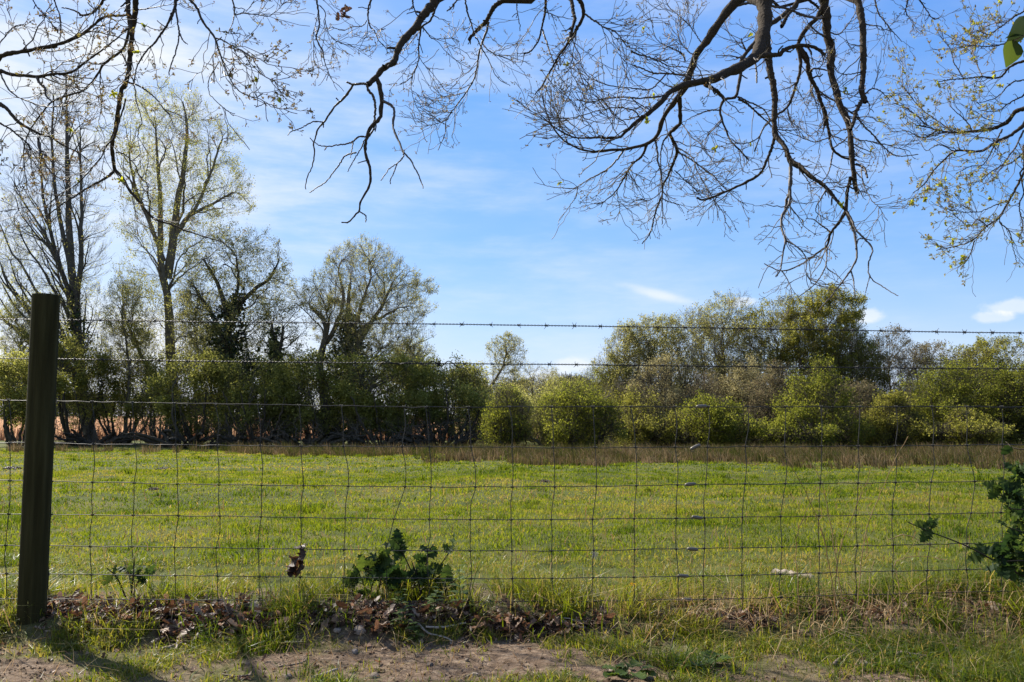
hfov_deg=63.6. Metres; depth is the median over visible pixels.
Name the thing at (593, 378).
sallow bush
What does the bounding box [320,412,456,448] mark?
fallen boughs
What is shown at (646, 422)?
hawthorn bush
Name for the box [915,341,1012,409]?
wood tree
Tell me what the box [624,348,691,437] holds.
hawthorn bush
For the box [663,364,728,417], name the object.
hawthorn bush
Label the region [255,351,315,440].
sallow bush
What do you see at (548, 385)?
sallow bush
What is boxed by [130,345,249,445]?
sallow bush
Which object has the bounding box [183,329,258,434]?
sallow bush
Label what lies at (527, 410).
sallow bush
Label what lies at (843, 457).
rushes
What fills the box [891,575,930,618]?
dry stalk
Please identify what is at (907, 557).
dry stalk
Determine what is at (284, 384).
sallow bush
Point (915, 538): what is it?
dry stalk
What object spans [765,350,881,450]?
hawthorn bush
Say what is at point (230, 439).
fallen boughs
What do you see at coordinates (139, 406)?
sallow bush
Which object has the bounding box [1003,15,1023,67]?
ivy sprig
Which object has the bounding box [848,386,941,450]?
hawthorn bush
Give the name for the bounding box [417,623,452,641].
fallen stick
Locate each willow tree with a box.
[0,296,30,427]
[98,274,159,442]
[169,281,215,443]
[284,231,440,444]
[380,334,436,380]
[467,330,527,433]
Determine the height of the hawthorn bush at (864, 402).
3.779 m
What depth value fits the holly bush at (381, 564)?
3.04 m
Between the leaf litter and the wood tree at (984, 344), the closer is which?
the leaf litter
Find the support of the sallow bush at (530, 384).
on the ground at (502, 655)
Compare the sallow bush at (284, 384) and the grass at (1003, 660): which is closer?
the grass at (1003, 660)
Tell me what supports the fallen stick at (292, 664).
on the ground at (502, 655)
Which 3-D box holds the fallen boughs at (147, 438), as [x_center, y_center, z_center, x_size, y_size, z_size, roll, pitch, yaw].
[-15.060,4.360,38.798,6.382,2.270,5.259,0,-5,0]
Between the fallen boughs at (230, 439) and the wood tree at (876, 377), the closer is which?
the fallen boughs at (230, 439)
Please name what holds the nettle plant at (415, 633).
on the ground at (502, 655)
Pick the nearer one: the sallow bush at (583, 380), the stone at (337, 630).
the stone at (337, 630)
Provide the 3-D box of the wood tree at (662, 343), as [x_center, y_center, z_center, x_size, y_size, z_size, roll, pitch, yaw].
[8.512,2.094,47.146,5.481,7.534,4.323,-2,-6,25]
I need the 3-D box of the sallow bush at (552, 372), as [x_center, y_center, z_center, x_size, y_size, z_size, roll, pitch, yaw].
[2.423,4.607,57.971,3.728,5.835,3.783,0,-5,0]
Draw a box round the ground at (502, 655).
[0,417,1023,681]
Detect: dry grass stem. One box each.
[848,643,863,680]
[922,612,953,673]
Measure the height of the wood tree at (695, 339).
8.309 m
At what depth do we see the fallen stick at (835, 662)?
2.48 m
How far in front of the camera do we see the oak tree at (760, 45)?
4.67 m
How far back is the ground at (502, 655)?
3.91 m
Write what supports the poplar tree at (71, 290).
on the ground at (502, 655)
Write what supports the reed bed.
on the ground at (502, 655)
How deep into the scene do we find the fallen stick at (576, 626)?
2.81 m
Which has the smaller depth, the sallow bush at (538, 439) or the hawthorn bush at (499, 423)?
the hawthorn bush at (499, 423)
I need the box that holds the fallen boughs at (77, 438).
[54,419,153,446]
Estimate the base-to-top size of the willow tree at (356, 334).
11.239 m
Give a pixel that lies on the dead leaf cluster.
(294, 568)
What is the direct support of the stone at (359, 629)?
on the ground at (502, 655)
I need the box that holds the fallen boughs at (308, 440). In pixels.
[238,410,366,448]
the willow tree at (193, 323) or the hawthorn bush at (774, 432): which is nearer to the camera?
the hawthorn bush at (774, 432)
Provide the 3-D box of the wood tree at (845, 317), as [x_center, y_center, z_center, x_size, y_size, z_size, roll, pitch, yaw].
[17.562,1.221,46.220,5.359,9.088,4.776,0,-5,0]
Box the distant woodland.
[0,365,903,417]
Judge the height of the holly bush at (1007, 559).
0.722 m
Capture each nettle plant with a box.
[197,624,216,638]
[386,589,407,608]
[391,601,419,631]
[406,619,429,642]
[423,586,447,613]
[447,564,468,606]
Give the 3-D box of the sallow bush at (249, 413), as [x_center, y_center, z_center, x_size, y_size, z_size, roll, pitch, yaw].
[-11.625,2.839,39.201,5.120,4.638,3.691,-3,-6,27]
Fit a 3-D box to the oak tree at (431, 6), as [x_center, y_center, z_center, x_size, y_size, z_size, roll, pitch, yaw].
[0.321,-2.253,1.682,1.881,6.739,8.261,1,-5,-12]
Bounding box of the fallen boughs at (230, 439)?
[189,416,281,448]
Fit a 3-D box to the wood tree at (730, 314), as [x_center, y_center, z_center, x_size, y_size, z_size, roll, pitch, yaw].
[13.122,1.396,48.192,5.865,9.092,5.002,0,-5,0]
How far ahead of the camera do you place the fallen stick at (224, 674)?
2.37 m
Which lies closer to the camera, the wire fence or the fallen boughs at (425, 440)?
the wire fence
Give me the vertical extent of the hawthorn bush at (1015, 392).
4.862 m
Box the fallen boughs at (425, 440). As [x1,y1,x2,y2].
[369,408,488,448]
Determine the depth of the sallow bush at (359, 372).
43.94 m
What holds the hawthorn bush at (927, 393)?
on the ground at (502, 655)
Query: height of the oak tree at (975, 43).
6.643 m
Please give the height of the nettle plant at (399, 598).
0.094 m
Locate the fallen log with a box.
[770,568,813,579]
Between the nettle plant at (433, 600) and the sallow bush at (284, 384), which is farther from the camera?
the sallow bush at (284, 384)
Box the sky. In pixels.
[0,0,1023,415]
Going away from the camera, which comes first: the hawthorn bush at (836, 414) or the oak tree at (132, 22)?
the oak tree at (132, 22)
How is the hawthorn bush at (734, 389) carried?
on the ground at (502, 655)
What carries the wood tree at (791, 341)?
on the ground at (502, 655)
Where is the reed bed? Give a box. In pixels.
[0,415,588,440]
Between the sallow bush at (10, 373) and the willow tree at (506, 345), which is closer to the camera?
the sallow bush at (10, 373)
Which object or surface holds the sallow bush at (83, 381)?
on the ground at (502, 655)
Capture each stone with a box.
[284,673,292,678]
[333,628,340,632]
[354,625,365,634]
[369,672,379,678]
[990,603,1001,609]
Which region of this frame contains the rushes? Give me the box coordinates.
[0,439,1023,469]
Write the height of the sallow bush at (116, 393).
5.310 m
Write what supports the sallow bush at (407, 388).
on the ground at (502, 655)
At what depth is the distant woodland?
167.49 m
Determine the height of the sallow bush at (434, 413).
4.720 m
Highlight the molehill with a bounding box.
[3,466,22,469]
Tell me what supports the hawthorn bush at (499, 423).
on the ground at (502, 655)
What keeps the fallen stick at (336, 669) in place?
on the ground at (502, 655)
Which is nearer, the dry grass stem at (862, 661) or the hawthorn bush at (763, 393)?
the dry grass stem at (862, 661)
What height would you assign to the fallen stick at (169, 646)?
0.016 m
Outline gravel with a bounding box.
[0,630,899,681]
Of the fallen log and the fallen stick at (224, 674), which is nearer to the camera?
the fallen stick at (224, 674)
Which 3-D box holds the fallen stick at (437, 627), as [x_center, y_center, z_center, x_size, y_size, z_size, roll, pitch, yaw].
[-0.220,0.955,2.771,0.137,0.015,0.018,1,-5,-15]
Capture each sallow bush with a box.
[0,345,77,446]
[56,330,115,441]
[75,349,161,443]
[119,350,192,443]
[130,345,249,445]
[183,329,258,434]
[202,351,309,443]
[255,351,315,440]
[262,345,356,442]
[305,343,388,443]
[325,346,435,445]
[382,357,451,435]
[399,349,496,445]
[440,361,491,445]
[445,360,525,441]
[457,380,538,446]
[494,358,558,416]
[516,387,573,445]
[524,374,589,431]
[529,366,563,397]
[569,367,603,391]
[579,358,631,441]
[599,376,640,444]
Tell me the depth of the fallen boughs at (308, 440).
36.76 m
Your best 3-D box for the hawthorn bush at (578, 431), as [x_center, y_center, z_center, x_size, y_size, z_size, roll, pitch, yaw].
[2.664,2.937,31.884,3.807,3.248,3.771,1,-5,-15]
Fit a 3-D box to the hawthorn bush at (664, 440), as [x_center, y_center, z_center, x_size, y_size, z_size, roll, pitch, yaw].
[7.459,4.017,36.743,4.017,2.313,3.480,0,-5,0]
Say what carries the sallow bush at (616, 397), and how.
on the ground at (502, 655)
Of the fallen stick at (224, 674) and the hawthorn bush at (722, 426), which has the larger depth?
the hawthorn bush at (722, 426)
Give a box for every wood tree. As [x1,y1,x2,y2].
[589,317,657,411]
[615,311,707,407]
[653,302,742,406]
[685,287,783,398]
[724,291,842,405]
[778,282,878,418]
[830,322,893,442]
[852,322,929,413]
[886,339,969,397]
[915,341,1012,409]
[939,333,1023,417]
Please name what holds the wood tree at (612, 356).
on the ground at (502, 655)
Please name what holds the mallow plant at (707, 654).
on the ground at (502, 655)
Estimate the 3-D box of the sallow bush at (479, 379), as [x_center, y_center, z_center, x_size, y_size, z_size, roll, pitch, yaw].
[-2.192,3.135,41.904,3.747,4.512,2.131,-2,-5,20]
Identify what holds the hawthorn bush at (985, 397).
on the ground at (502, 655)
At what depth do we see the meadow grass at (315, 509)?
7.20 m
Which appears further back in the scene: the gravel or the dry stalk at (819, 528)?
the dry stalk at (819, 528)
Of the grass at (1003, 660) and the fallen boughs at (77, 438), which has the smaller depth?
the grass at (1003, 660)
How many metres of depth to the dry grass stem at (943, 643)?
2.34 m
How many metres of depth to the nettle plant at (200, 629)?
2.77 m
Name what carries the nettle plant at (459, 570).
on the ground at (502, 655)
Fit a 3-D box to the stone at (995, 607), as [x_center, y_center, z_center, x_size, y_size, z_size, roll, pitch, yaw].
[1.708,0.938,2.912,0.032,0.027,0.038,3,-6,-30]
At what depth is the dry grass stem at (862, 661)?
2.35 m
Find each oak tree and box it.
[0,0,321,243]
[168,220,299,444]
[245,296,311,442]
[288,0,680,222]
[502,0,970,325]
[862,0,1023,296]
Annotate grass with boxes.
[0,447,1023,646]
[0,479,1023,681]
[0,541,1023,681]
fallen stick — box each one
[159,642,182,651]
[221,673,252,676]
[279,657,307,667]
[314,668,337,678]
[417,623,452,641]
[426,622,465,628]
[560,620,585,628]
[833,649,855,665]
[896,651,926,656]
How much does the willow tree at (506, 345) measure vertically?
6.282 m
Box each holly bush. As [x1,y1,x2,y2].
[102,557,155,598]
[341,528,457,600]
[908,441,1023,601]
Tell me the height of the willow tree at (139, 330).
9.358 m
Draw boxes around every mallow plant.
[602,658,656,678]
[679,650,732,672]
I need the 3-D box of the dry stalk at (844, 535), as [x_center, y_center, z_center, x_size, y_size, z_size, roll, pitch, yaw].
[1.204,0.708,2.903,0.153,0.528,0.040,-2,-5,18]
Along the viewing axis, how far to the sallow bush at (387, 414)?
37.54 m
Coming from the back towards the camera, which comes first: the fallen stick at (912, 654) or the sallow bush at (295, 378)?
the sallow bush at (295, 378)
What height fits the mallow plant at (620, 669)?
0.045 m
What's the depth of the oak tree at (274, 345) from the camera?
40.94 m
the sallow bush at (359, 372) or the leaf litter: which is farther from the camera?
the sallow bush at (359, 372)
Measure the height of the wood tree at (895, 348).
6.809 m
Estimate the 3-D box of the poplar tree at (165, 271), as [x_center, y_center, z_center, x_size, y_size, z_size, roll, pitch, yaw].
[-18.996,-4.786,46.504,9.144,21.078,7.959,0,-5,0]
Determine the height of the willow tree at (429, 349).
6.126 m
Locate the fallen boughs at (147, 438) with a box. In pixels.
[119,417,238,448]
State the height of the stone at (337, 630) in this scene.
0.018 m
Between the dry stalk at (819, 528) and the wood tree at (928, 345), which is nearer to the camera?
the dry stalk at (819, 528)
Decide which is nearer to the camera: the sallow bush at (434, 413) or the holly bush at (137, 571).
the holly bush at (137, 571)
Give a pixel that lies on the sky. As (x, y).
(480, 222)
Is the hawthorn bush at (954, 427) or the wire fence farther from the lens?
the hawthorn bush at (954, 427)
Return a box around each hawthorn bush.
[477,383,537,448]
[531,376,637,450]
[604,383,686,448]
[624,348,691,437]
[639,408,710,447]
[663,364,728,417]
[667,388,771,448]
[709,350,772,445]
[737,355,822,445]
[741,405,846,449]
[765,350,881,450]
[815,376,908,449]
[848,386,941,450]
[886,357,1015,447]
[907,401,1018,448]
[923,358,1023,443]
[987,358,1023,446]
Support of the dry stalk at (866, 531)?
on the ground at (502, 655)
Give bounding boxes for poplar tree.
[0,57,116,441]
[92,74,259,442]
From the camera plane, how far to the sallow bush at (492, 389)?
45.76 m
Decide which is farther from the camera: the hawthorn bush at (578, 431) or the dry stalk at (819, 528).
the hawthorn bush at (578, 431)
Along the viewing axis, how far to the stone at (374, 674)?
2.37 m
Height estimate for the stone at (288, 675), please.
0.016 m
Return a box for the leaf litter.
[0,581,1020,681]
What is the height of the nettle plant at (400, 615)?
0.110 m
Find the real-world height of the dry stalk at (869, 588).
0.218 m
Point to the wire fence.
(34, 545)
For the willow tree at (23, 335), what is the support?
on the ground at (502, 655)
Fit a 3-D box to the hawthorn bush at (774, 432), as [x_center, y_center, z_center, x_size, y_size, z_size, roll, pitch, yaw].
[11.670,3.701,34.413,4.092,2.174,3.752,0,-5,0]
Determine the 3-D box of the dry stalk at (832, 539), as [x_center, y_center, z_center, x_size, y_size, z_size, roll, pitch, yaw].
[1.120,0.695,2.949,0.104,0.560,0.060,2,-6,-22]
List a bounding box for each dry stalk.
[779,449,837,616]
[795,488,817,618]
[807,458,844,614]
[834,467,875,612]
[856,437,907,613]
[868,559,874,617]
[888,534,941,551]
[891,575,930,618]
[894,544,946,612]
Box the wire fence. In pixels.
[0,293,1023,624]
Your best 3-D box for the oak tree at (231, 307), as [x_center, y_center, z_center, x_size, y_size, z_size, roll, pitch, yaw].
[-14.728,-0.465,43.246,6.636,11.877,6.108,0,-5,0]
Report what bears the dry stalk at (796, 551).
on the ground at (502, 655)
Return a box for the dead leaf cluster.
[285,543,307,577]

